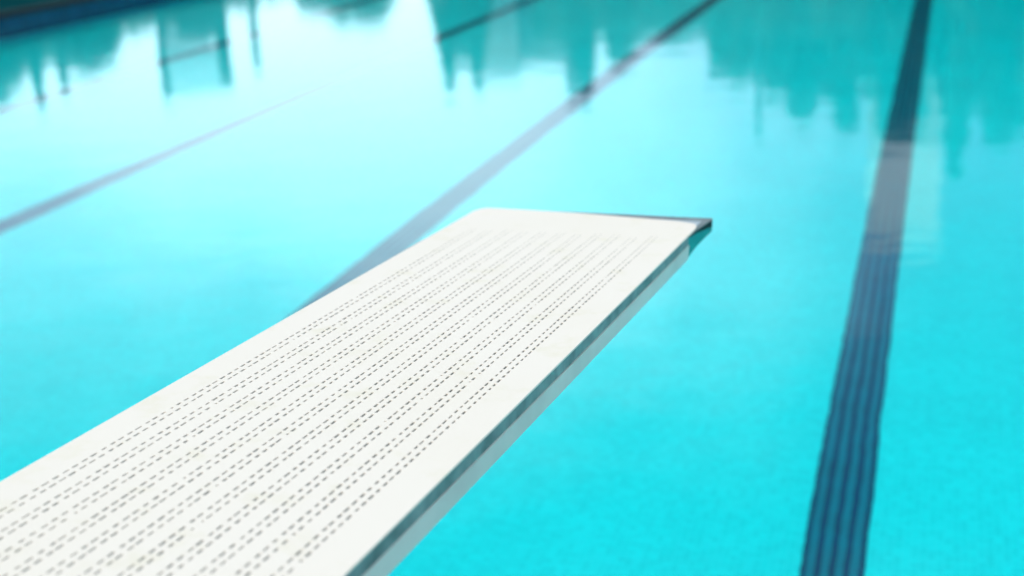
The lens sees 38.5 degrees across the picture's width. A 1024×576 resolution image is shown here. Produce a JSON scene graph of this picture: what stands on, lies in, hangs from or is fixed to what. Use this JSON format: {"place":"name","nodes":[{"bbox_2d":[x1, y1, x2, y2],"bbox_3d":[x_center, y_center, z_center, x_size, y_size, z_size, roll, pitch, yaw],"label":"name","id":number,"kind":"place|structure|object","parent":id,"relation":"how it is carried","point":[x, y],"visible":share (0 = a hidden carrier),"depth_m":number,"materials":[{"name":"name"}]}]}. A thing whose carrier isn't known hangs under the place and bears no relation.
{"place":"outdoors","nodes":[
{"label":"outdoors","id":0,"kind":"place"},
{"bbox_2d":[0,0,59,10],"bbox_3d":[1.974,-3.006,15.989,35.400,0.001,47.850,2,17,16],"label":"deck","id":1,"kind":"structure","parent":0,"point":[8,4],"depth_m":22.74,"materials":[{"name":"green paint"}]},
{"bbox_2d":[0,208,712,575],"bbox_3d":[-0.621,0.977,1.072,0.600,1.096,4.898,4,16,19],"label":"diving board","id":2,"kind":"object","parent":1,"relation":"on","point":[380,418],"visible":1,"depth_m":1.94,"materials":[{"name":"white paint"}]},
{"bbox_2d":[0,0,1023,575],"bbox_3d":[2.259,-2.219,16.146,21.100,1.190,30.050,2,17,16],"label":"water","id":3,"kind":"structure","parent":0,"point":[808,360],"depth_m":8.10,"materials":[{"name":"teal liquid"}]},
{"bbox_3d":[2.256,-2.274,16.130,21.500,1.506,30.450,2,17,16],"label":"pool basin","id":4,"kind":"structure","parent":0,"visible":0},
{"bbox_2d":[0,0,152,31],"bbox_3d":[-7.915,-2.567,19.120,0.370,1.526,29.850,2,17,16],"label":"pool wall","id":5,"kind":"structure","parent":4,"relation":"attached to","point":[16,18],"depth_m":21.98,"materials":[{"name":"blue tile"}]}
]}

